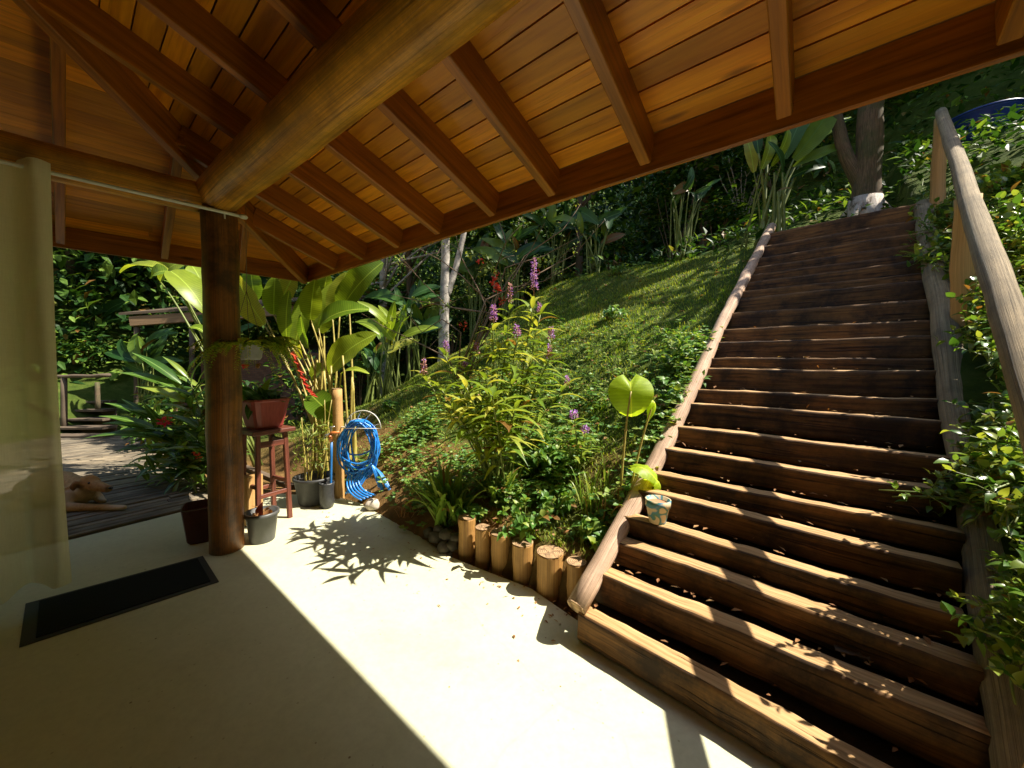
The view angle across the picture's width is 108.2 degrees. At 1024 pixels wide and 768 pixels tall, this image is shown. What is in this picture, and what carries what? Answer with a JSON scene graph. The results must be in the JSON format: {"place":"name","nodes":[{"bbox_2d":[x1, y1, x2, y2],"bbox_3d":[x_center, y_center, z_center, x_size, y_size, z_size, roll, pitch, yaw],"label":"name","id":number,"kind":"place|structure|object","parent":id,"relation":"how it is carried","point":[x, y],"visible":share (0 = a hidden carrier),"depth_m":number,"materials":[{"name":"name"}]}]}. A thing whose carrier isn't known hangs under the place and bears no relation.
{"place":"outdoors","nodes":[
{"label":"outdoors","id":0,"kind":"place"},
{"bbox_2d":[0,494,784,767],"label":"patio floor","id":1,"kind":"structure","parent":0,"point":[306,637],"depth_m":1.68,"materials":[{"name":"concrete"}]},
{"bbox_2d":[19,556,218,647],"bbox_3d":[-2.332,1.259,2.247,0.507,0.010,0.808,3,4,44],"label":"doormat","id":2,"kind":"object","parent":1,"relation":"on","point":[49,617],"visible":1,"depth_m":2.17,"materials":[{"name":"black rubber"}]},
{"bbox_2d":[180,499,208,544],"bbox_3d":[-2.446,1.088,2.940,0.260,0.279,0.260,-1,4,-34],"label":"maroon planter","id":3,"kind":"object","parent":1,"relation":"on","point":[194,514],"visible":0.67,"depth_m":2.84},
{"bbox_2d":[244,473,262,526],"bbox_3d":[-2.274,1.004,3.237,0.124,0.424,0.145,2,3,29],"label":"timber offcut","id":4,"kind":"object","parent":1,"relation":"on","point":[249,495],"visible":0.31,"depth_m":3.17,"materials":[{"name":"brown wood"}]},
{"bbox_2d":[244,502,279,544],"bbox_3d":[-1.970,1.073,2.922,0.239,0.319,0.239,1,3,0],"label":"bucket","id":5,"kind":"object","parent":1,"relation":"on","point":[261,521],"visible":0.99,"depth_m":2.86,"materials":[{"name":"grey plastic"}]},
{"bbox_2d":[242,425,295,517],"bbox_3d":[-2.190,0.798,3.294,0.351,0.830,0.351,2,3,30],"label":"bar stool","id":6,"kind":"object","parent":1,"relation":"on","point":[274,441],"visible":0.73,"depth_m":3.27,"materials":[{"name":"red wood"}]},
{"bbox_2d":[241,363,289,429],"bbox_3d":[-2.201,0.097,3.241,0.451,0.570,0.414,-1,3,-31],"label":"square planter","id":7,"kind":"object","parent":6,"relation":"on","point":[263,407],"visible":0.95,"depth_m":3.17,"materials":[{"name":"plastic"}]},
{"bbox_2d":[288,400,334,506],"bbox_3d":[-2.000,0.676,3.717,0.433,1.030,0.379,1,3,0],"label":"cane pot","id":8,"kind":"object","parent":1,"relation":"on","point":[306,484],"visible":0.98,"depth_m":3.66,"materials":[{"name":"black plastic"}]},
{"bbox_2d":[319,480,334,508],"bbox_3d":[-1.799,1.075,3.603,0.142,0.249,0.150,1,3,0],"label":"nursery bag","id":9,"kind":"object","parent":1,"relation":"on","point":[326,496],"visible":0.99,"depth_m":3.55,"materials":[{"name":"plastic"}]},
{"bbox_2d":[323,426,339,482],"bbox_3d":[-1.762,0.803,3.627,0.155,0.792,0.042,1,3,0],"label":"water tap","id":10,"kind":"object","parent":1,"relation":"on","point":[330,438],"visible":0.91,"depth_m":3.61,"materials":[{"name":"orange metal"}]},
{"bbox_2d":[0,0,1023,555],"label":"timber pavilion","id":11,"kind":"structure","parent":1,"relation":"on","point":[316,138],"depth_m":1.87,"materials":[{"name":"brown wood"}]},
{"bbox_2d":[0,159,247,219],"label":"curtain rod","id":12,"kind":"object","parent":11,"relation":"attached to","point":[84,180],"visible":0.94,"depth_m":2.28,"materials":[{"name":"white paint"}]},
{"bbox_2d":[0,157,71,604],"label":"curtain","id":13,"kind":"object","parent":12,"relation":"hanging from","point":[34,544],"visible":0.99,"depth_m":2.05,"materials":[{"name":"beige fabric"}]},
{"bbox_2d":[185,203,303,380],"bbox_3d":[-2.021,-0.689,2.801,0.724,1.330,0.704,1,3,0],"label":"hanging fern basket","id":14,"kind":"object","parent":11,"relation":"hanging from","point":[251,350],"visible":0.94,"depth_m":2.77,"materials":[{"name":"green plastic"}]},
{"bbox_2d":[316,259,977,751],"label":"leaf litter","id":15,"kind":"object","parent":1,"relation":"on","point":[910,679],"visible":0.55,"depth_m":2.24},
{"bbox_2d":[53,56,1023,767],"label":"hillside ground","id":16,"kind":"structure","parent":0,"point":[119,388],"depth_m":4.78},
{"bbox_2d":[64,248,77,296],"bbox_3d":[-9.692,-6.503,9.857,10.260,8.920,6.054,1,3,11],"label":"tree","id":17,"kind":"object","parent":16,"relation":"on","point":[70,263],"depth_m":10.29,"materials":[{"name":"green plant"}]},
{"bbox_2d":[57,373,110,425],"bbox_3d":[-8.524,0.396,7.189,1.406,1.218,0.190,1,3,0],"label":"dark railing","id":18,"kind":"object","parent":16,"relation":"on","point":[63,400],"visible":0.83,"depth_m":7.18,"materials":[{"name":"brown wood"}]},
{"bbox_2d":[60,400,117,441],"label":"dark wooden steps","id":19,"kind":"structure","parent":16,"relation":"on","point":[99,427],"depth_m":7.31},
{"bbox_2d":[56,327,128,368],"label":"dark bush","id":20,"kind":"object","parent":16,"relation":"on","point":[90,348],"visible":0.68,"depth_m":8.54,"materials":[{"name":"green plant"}]},
{"bbox_2d":[76,294,126,334],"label":"broad leaf plant","id":21,"kind":"object","parent":16,"relation":"on","point":[109,307],"visible":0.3,"depth_m":9.37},
{"bbox_2d":[78,256,156,294],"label":"dark bush","id":22,"kind":"object","parent":16,"relation":"on","point":[134,277],"visible":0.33,"depth_m":11.68,"materials":[{"name":"green plant"}]},
{"bbox_2d":[104,328,182,419],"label":"broad leaf plant","id":23,"kind":"object","parent":16,"relation":"on","point":[137,344],"visible":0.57,"depth_m":7.49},
{"bbox_2d":[120,391,204,445],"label":"dark bush","id":24,"kind":"object","parent":16,"relation":"on","point":[141,440],"visible":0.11,"depth_m":6.00,"materials":[{"name":"green plant"}]},
{"bbox_2d":[138,265,186,343],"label":"broad leaf plant","id":25,"kind":"object","parent":16,"relation":"on","point":[166,285],"visible":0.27,"depth_m":10.33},
{"bbox_2d":[133,375,204,425],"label":"dark bush","id":26,"kind":"object","parent":16,"relation":"on","point":[148,395],"visible":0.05,"depth_m":6.86,"materials":[{"name":"green plant"}]},
{"bbox_2d":[87,353,253,493],"bbox_3d":[-3.925,0.447,4.385,2.146,1.698,0.963,1,3,8],"label":"ginger clump","id":27,"kind":"object","parent":16,"relation":"on","point":[181,457],"visible":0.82,"depth_m":4.29,"materials":[{"name":"green plant"}]},
{"bbox_2d":[61,431,294,538],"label":"board deck","id":28,"kind":"structure","parent":16,"relation":"on","point":[103,461],"depth_m":4.20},
{"bbox_2d":[63,471,126,511],"bbox_3d":[-4.473,1.030,3.636,1.593,0.319,0.468,1,3,14],"label":"dog","id":29,"kind":"object","parent":28,"relation":"on","point":[80,491],"visible":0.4,"depth_m":3.52},
{"bbox_2d":[119,260,263,466],"bbox_3d":[-4.210,-0.306,4.827,1.591,2.858,0.676,1,3,7],"label":"paddle leaf plant","id":30,"kind":"object","parent":16,"relation":"on","point":[186,283],"visible":0.54,"depth_m":4.64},
{"bbox_2d":[197,315,253,337],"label":"broad leaf plant","id":31,"kind":"object","parent":16,"relation":"on","point":[243,327],"visible":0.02,"depth_m":7.40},
{"bbox_2d":[119,291,405,419],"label":"garden shed","id":32,"kind":"structure","parent":16,"relation":"on","point":[256,374],"depth_m":8.71,"materials":[{"name":"wood"}]},
{"bbox_2d":[263,348,350,425],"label":"dark bush","id":33,"kind":"object","parent":16,"relation":"on","point":[299,408],"visible":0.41,"depth_m":7.13,"materials":[{"name":"green plant"}]},
{"bbox_2d":[239,261,383,482],"bbox_3d":[-2.353,-0.113,4.355,1.877,2.545,0.855,2,3,23],"label":"heliconia clump","id":34,"kind":"object","parent":16,"relation":"on","point":[321,304],"visible":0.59,"depth_m":4.16,"materials":[{"name":"green plant"}]},
{"bbox_2d":[331,388,344,498],"bbox_3d":[-1.813,0.716,3.867,0.112,1.343,0.110,1,3,0],"label":"wooden stake","id":35,"kind":"object","parent":16,"relation":"on","point":[337,413],"visible":0.63,"depth_m":3.82,"materials":[{"name":"brown wood"}]},
{"bbox_2d":[341,410,380,428],"bbox_3d":[-1.556,0.364,3.729,0.537,0.219,0.162,1,3,10],"label":"hose hanger","id":36,"kind":"object","parent":35,"relation":"attached to","point":[365,419],"visible":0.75,"depth_m":3.67,"materials":[{"name":"white paint"}]},
{"bbox_2d":[336,419,390,500],"bbox_3d":[-1.487,0.753,3.725,0.625,0.790,0.210,1,3,0],"label":"garden hose","id":37,"kind":"object","parent":36,"relation":"hanging from","point":[362,471],"visible":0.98,"depth_m":3.73,"materials":[{"name":"blue plastic"}]},
{"bbox_2d":[326,332,384,406],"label":"dark bush","id":38,"kind":"object","parent":16,"relation":"on","point":[361,384],"visible":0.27,"depth_m":8.52,"materials":[{"name":"green plant"}]},
{"bbox_2d":[346,340,390,404],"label":"broad leaf plant","id":39,"kind":"object","parent":16,"relation":"on","point":[370,352],"visible":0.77,"depth_m":7.32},
{"bbox_2d":[365,498,379,510],"bbox_3d":[-1.339,1.159,3.573,0.154,0.112,0.149,1,3,0],"label":"pale stone","id":40,"kind":"object","parent":16,"relation":"on","point":[371,504],"visible":0.94,"depth_m":3.52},
{"bbox_2d":[381,399,397,411],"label":"weed","id":41,"kind":"object","parent":16,"relation":"on","point":[388,404],"visible":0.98,"depth_m":5.31,"materials":[{"name":"green plant"}]},
{"bbox_2d":[356,301,437,399],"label":"broad leaf plant","id":42,"kind":"object","parent":16,"relation":"on","point":[380,313],"visible":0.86,"depth_m":6.54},
{"bbox_2d":[388,495,424,517],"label":"grass tuft","id":43,"kind":"object","parent":16,"relation":"on","point":[401,508],"visible":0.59,"depth_m":3.24,"materials":[{"name":"green plant"}]},
{"bbox_2d":[365,280,453,382],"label":"broad leaf plant","id":44,"kind":"object","parent":16,"relation":"on","point":[430,316],"visible":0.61,"depth_m":7.43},
{"bbox_2d":[291,204,561,395],"bbox_3d":[-2.449,-3.280,9.173,7.564,8.372,6.265,1,3,0],"label":"tree","id":45,"kind":"object","parent":16,"relation":"on","point":[382,283],"visible":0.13,"depth_m":9.48,"materials":[{"name":"green plant"}]},
{"bbox_2d":[428,531,441,543],"bbox_3d":[-0.589,1.189,2.885,0.124,0.093,0.127,1,3,0],"label":"dark stone","id":46,"kind":"object","parent":16,"relation":"on","point":[433,536],"visible":0.79,"depth_m":2.84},
{"bbox_2d":[437,540,448,553],"bbox_3d":[-0.511,1.228,2.786,0.110,0.097,0.110,-2,4,-35],"label":"dark stone","id":47,"kind":"object","parent":16,"relation":"on","point":[442,547],"visible":0.87,"depth_m":2.75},
{"bbox_2d":[403,455,484,525],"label":"strap leaf clump","id":48,"kind":"object","parent":16,"relation":"on","point":[444,495],"visible":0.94,"depth_m":2.92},
{"bbox_2d":[439,528,453,540],"bbox_3d":[-0.501,1.149,2.838,0.113,0.094,0.117,1,3,0],"label":"dark stone","id":49,"kind":"object","parent":16,"relation":"on","point":[445,534],"visible":0.92,"depth_m":2.81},
{"bbox_2d":[417,270,478,355],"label":"dark bush","id":50,"kind":"object","parent":16,"relation":"on","point":[461,312],"visible":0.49,"depth_m":9.42,"materials":[{"name":"green plant"}]},
{"bbox_2d":[437,232,466,362],"bbox_3d":[-1.313,-3.734,7.527,4.866,7.119,3.668,1,3,0],"label":"tree","id":51,"kind":"object","parent":16,"relation":"on","point":[447,280],"visible":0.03,"depth_m":7.47,"materials":[{"name":"grey plant"}]},
{"bbox_2d":[458,513,475,563],"bbox_3d":[-0.335,1.144,2.753,0.131,0.328,0.131,1,3,0],"label":"edging log","id":52,"kind":"object","parent":16,"relation":"on","point":[466,544],"visible":0.86,"depth_m":2.70,"materials":[{"name":"brown wood"}]},
{"bbox_2d":[363,205,575,377],"bbox_3d":[-1.700,-3.681,10.288,7.317,9.121,5.772,1,3,0],"label":"tree","id":53,"kind":"object","parent":16,"relation":"on","point":[410,281],"visible":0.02,"depth_m":10.32,"materials":[{"name":"green plant"}]},
{"bbox_2d":[453,500,489,522],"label":"weed","id":54,"kind":"object","parent":16,"relation":"on","point":[476,510],"visible":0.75,"depth_m":2.82,"materials":[{"name":"green plant"}]},
{"bbox_2d":[449,233,498,341],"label":"broad leaf plant","id":55,"kind":"object","parent":16,"relation":"on","point":[473,266],"visible":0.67,"depth_m":8.57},
{"bbox_2d":[475,523,490,570],"bbox_3d":[-0.209,1.166,2.660,0.113,0.296,0.114,1,3,0],"label":"edging log","id":56,"kind":"object","parent":16,"relation":"on","point":[482,545],"visible":0.95,"depth_m":2.62,"materials":[{"name":"brown wood"}]},
{"bbox_2d":[363,199,603,378],"bbox_3d":[-0.408,-1.391,5.413,3.345,2.629,0.730,1,3,0],"label":"red flower shrub","id":57,"kind":"object","parent":16,"relation":"on","point":[480,335],"visible":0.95,"depth_m":5.31,"materials":[{"name":"green plant"}]},
{"bbox_2d":[399,257,583,497],"bbox_3d":[-0.171,-0.017,2.958,1.237,1.993,1.264,3,4,35],"label":"purple flower shrub","id":58,"kind":"object","parent":16,"relation":"on","point":[501,442],"visible":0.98,"depth_m":2.89,"materials":[{"name":"green plant"}]},
{"bbox_2d":[53,88,935,384],"bbox_3d":[-0.215,-12.504,14.408,42.352,25.177,18.593,1,3,0],"label":"wood","id":59,"kind":"object","parent":16,"relation":"on","point":[65,282],"visible":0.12,"depth_m":11.10,"materials":[{"name":"green plant"}]},
{"bbox_2d":[470,461,524,508],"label":"strap leaf clump","id":60,"kind":"object","parent":16,"relation":"on","point":[510,476],"visible":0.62,"depth_m":2.92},
{"bbox_2d":[491,528,510,576],"bbox_3d":[-0.077,1.174,2.582,0.143,0.293,0.147,1,3,0],"label":"edging log","id":61,"kind":"object","parent":16,"relation":"on","point":[500,551],"visible":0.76,"depth_m":2.52,"materials":[{"name":"brown wood"}]},
{"bbox_2d":[473,222,552,320],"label":"broad leaf plant","id":62,"kind":"object","parent":16,"relation":"on","point":[521,252],"visible":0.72,"depth_m":7.96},
{"bbox_2d":[274,245,753,558],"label":"lawn grass","id":63,"kind":"structure","parent":16,"relation":"on","point":[442,363],"depth_m":5.01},
{"bbox_2d":[512,537,532,586],"bbox_3d":[0.071,1.182,2.445,0.144,0.294,0.143,1,3,0],"label":"edging log","id":64,"kind":"object","parent":16,"relation":"on","point":[522,555],"visible":0.82,"depth_m":2.39,"materials":[{"name":"brown wood"}]},
{"bbox_2d":[497,494,550,542],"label":"weed","id":65,"kind":"object","parent":16,"relation":"on","point":[523,523],"visible":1,"depth_m":2.46,"materials":[{"name":"green plant"}]},
{"bbox_2d":[344,313,724,540],"bbox_3d":[0.234,0.142,4.042,3.340,2.096,3.054,3,4,42],"label":"ground cover","id":66,"kind":"object","parent":16,"relation":"on","point":[519,488],"visible":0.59,"depth_m":3.28,"materials":[{"name":"green plant"}]},
{"bbox_2d":[510,237,575,292],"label":"dark bush","id":67,"kind":"object","parent":16,"relation":"on","point":[545,274],"visible":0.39,"depth_m":11.28,"materials":[{"name":"green plant"}]},
{"bbox_2d":[536,545,563,604],"bbox_3d":[0.238,1.188,2.316,0.171,0.298,0.174,1,3,0],"label":"edging log","id":68,"kind":"object","parent":16,"relation":"on","point":[549,568],"visible":0.85,"depth_m":2.25,"materials":[{"name":"brown wood"}]},
{"bbox_2d":[524,434,576,470],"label":"weed","id":69,"kind":"object","parent":16,"relation":"on","point":[542,453],"visible":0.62,"depth_m":3.05,"materials":[{"name":"green plant"}]},
{"bbox_2d":[522,201,586,285],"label":"broad leaf plant","id":70,"kind":"object","parent":16,"relation":"on","point":[550,214],"visible":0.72,"depth_m":8.35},
{"bbox_2d":[532,483,576,517],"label":"weed","id":71,"kind":"object","parent":16,"relation":"on","point":[547,500],"visible":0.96,"depth_m":2.69,"materials":[{"name":"green plant"}]},
{"bbox_2d":[452,175,661,324],"bbox_3d":[1.163,-4.964,12.409,7.142,8.413,5.189,2,3,22],"label":"tree","id":72,"kind":"object","parent":16,"relation":"on","point":[636,190],"visible":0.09,"depth_m":11.82,"materials":[{"name":"green plant"}]},
{"bbox_2d":[549,409,599,475],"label":"young purple flower plant","id":73,"kind":"object","parent":16,"relation":"on","point":[579,443],"visible":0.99,"depth_m":2.81,"materials":[{"name":"green plant"}]},
{"bbox_2d":[566,556,586,611],"bbox_3d":[0.383,1.195,2.203,0.124,0.298,0.123,1,3,0],"label":"edging log","id":74,"kind":"object","parent":16,"relation":"on","point":[576,566],"visible":0.52,"depth_m":2.16,"materials":[{"name":"brown wood"}]},
{"bbox_2d":[549,207,626,275],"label":"broad leaf plant","id":75,"kind":"object","parent":16,"relation":"on","point":[607,217],"visible":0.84,"depth_m":7.78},
{"bbox_2d":[570,513,613,551],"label":"weed","id":76,"kind":"object","parent":16,"relation":"on","point":[593,532],"visible":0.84,"depth_m":2.32,"materials":[{"name":"green plant"}]},
{"bbox_2d":[570,460,619,521],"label":"grass tuft","id":77,"kind":"object","parent":16,"relation":"on","point":[606,484],"visible":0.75,"depth_m":2.56,"materials":[{"name":"green plant"}]},
{"bbox_2d":[594,488,629,523],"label":"grass tuft","id":78,"kind":"object","parent":16,"relation":"on","point":[604,506],"visible":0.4,"depth_m":2.45,"materials":[{"name":"green plant"}]},
{"bbox_2d":[579,211,646,269],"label":"dark bush","id":79,"kind":"object","parent":16,"relation":"on","point":[621,247],"visible":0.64,"depth_m":9.27,"materials":[{"name":"green plant"}]},
{"bbox_2d":[601,304,630,319],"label":"weed","id":80,"kind":"object","parent":16,"relation":"on","point":[611,312],"visible":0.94,"depth_m":5.05,"materials":[{"name":"green plant"}]},
{"bbox_2d":[608,374,660,508],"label":"heart leaf plant","id":81,"kind":"object","parent":16,"relation":"on","point":[633,396],"visible":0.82,"depth_m":2.44,"materials":[{"name":"green plant"}]},
{"bbox_2d":[526,150,743,281],"bbox_3d":[3.176,-6.032,9.752,7.582,8.814,5.582,1,3,0],"label":"tree","id":82,"kind":"object","parent":16,"relation":"on","point":[579,259],"visible":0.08,"depth_m":10.66,"materials":[{"name":"green plant"}]},
{"bbox_2d":[650,376,686,408],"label":"weed","id":83,"kind":"object","parent":16,"relation":"on","point":[677,388],"visible":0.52,"depth_m":3.03,"materials":[{"name":"green plant"}]},
{"bbox_2d":[633,154,719,260],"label":"dark bush","id":84,"kind":"object","parent":16,"relation":"on","point":[665,198],"visible":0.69,"depth_m":10.29,"materials":[{"name":"green plant"}]},
{"bbox_2d":[650,325,711,388],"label":"leafy weed","id":85,"kind":"object","parent":16,"relation":"on","point":[682,347],"visible":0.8,"depth_m":3.42,"materials":[{"name":"green plant"}]},
{"bbox_2d":[669,167,721,262],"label":"broad leaf plant","id":86,"kind":"object","parent":16,"relation":"on","point":[680,189],"visible":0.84,"depth_m":7.20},
{"bbox_2d":[641,133,780,253],"bbox_3d":[6.163,-7.566,10.505,7.132,8.466,6.000,1,3,0],"label":"tree","id":87,"kind":"object","parent":16,"relation":"on","point":[710,191],"visible":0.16,"depth_m":10.70,"materials":[{"name":"green plant"}]},
{"bbox_2d":[402,55,1023,366],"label":"undergrowth","id":88,"kind":"object","parent":16,"relation":"on","point":[983,126],"visible":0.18,"depth_m":6.74,"materials":[{"name":"green plant"}]},
{"bbox_2d":[682,176,761,249],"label":"dark bush","id":89,"kind":"object","parent":16,"relation":"on","point":[727,214],"visible":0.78,"depth_m":8.25,"materials":[{"name":"green plant"}]},
{"bbox_2d":[719,148,774,227],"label":"bare stick shrub","id":90,"kind":"object","parent":16,"relation":"on","point":[751,198],"visible":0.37,"depth_m":9.59,"materials":[{"name":"green plant"}]},
{"bbox_2d":[721,123,825,190],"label":"dark bush","id":91,"kind":"object","parent":16,"relation":"on","point":[779,143],"visible":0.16,"depth_m":9.21,"materials":[{"name":"green plant"}]},
{"bbox_2d":[567,199,1023,767],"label":"log staircase","id":92,"kind":"structure","parent":16,"relation":"on","point":[825,297],"depth_m":1.88,"materials":[{"name":"wood"}]},
{"bbox_2d":[645,495,670,524],"bbox_3d":[0.834,0.724,2.123,0.140,0.133,0.140,1,3,0],"label":"painted pot","id":93,"kind":"object","parent":92,"relation":"on","point":[658,507],"visible":1,"depth_m":2.08,"materials":[{"name":"ceramic"}]},
{"bbox_2d":[834,644,870,660],"bbox_3d":[1.297,1.023,1.416,0.100,0.016,0.036,2,3,31],"label":"bark scrap","id":94,"kind":"object","parent":92,"relation":"on","point":[844,650],"visible":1,"depth_m":1.42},
{"bbox_2d":[879,470,991,518],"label":"trailing shoot","id":95,"kind":"object","parent":92,"relation":"on","point":[926,493],"visible":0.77,"depth_m":1.67,"materials":[{"name":"green plant"}]},
{"bbox_2d":[924,413,982,524],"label":"leafy shrub","id":96,"kind":"object","parent":92,"relation":"on","point":[950,487],"visible":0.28,"depth_m":1.68,"materials":[{"name":"green plant"}]},
{"bbox_2d":[929,107,1023,767],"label":"handrail","id":97,"kind":"object","parent":92,"relation":"on","point":[978,251],"visible":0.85,"depth_m":1.94,"materials":[{"name":"brown wood"}]},
{"bbox_2d":[740,117,850,249],"bbox_3d":[4.573,-3.179,5.868,1.713,2.222,0.545,1,3,0],"label":"lime paddle plant","id":98,"kind":"object","parent":16,"relation":"on","point":[751,155],"visible":0.68,"depth_m":5.86,"materials":[{"name":"green plant"}]},
{"bbox_2d":[752,116,853,248],"bbox_3d":[4.444,-3.344,5.831,1.620,2.515,0.517,1,3,0],"label":"banana plant","id":99,"kind":"object","parent":16,"relation":"on","point":[809,139],"visible":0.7,"depth_m":5.74,"materials":[{"name":"green plant"}]},
{"bbox_2d":[801,156,839,177],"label":"broad leaf plant","id":100,"kind":"object","parent":16,"relation":"on","point":[826,162],"visible":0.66,"depth_m":8.55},
{"bbox_2d":[832,65,992,218],"bbox_3d":[6.078,-6.290,6.623,4.912,7.958,7.777,-1,3,-21],"label":"tree","id":101,"kind":"object","parent":16,"relation":"on","point":[862,167],"visible":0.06,"depth_m":5.45,"materials":[{"name":"brown plant"}]},
{"bbox_2d":[905,165,979,280],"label":"leafy shrub","id":102,"kind":"object","parent":16,"relation":"on","point":[941,244],"visible":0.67,"depth_m":3.37,"materials":[{"name":"green plant"}]},
{"bbox_2d":[934,369,1023,545],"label":"leafy shrub","id":103,"kind":"object","parent":16,"relation":"on","point":[998,462],"visible":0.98,"depth_m":1.44,"materials":[{"name":"green plant"}]},
{"bbox_2d":[934,260,1023,380],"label":"leafy shrub","id":104,"kind":"object","parent":16,"relation":"on","point":[984,340],"visible":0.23,"depth_m":2.19,"materials":[{"name":"green plant"}]},
{"bbox_2d":[940,513,1023,704],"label":"leafy shrub","id":105,"kind":"object","parent":16,"relation":"on","point":[1006,633],"visible":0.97,"depth_m":1.17,"materials":[{"name":"green plant"}]},
{"bbox_2d":[942,185,1023,281],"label":"leafy shrub","id":106,"kind":"object","parent":16,"relation":"on","point":[1009,226],"visible":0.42,"depth_m":2.65,"materials":[{"name":"green plant"}]},
{"bbox_2d":[948,150,1023,218],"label":"leafy shrub","id":107,"kind":"object","parent":16,"relation":"on","point":[1007,176],"visible":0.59,"depth_m":3.13,"materials":[{"name":"green plant"}]},
{"bbox_2d":[952,98,1023,141],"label":"blue tub","id":108,"kind":"object","parent":16,"relation":"on","point":[975,113],"visible":0.22,"depth_m":6.41,"materials":[{"name":"plastic"}]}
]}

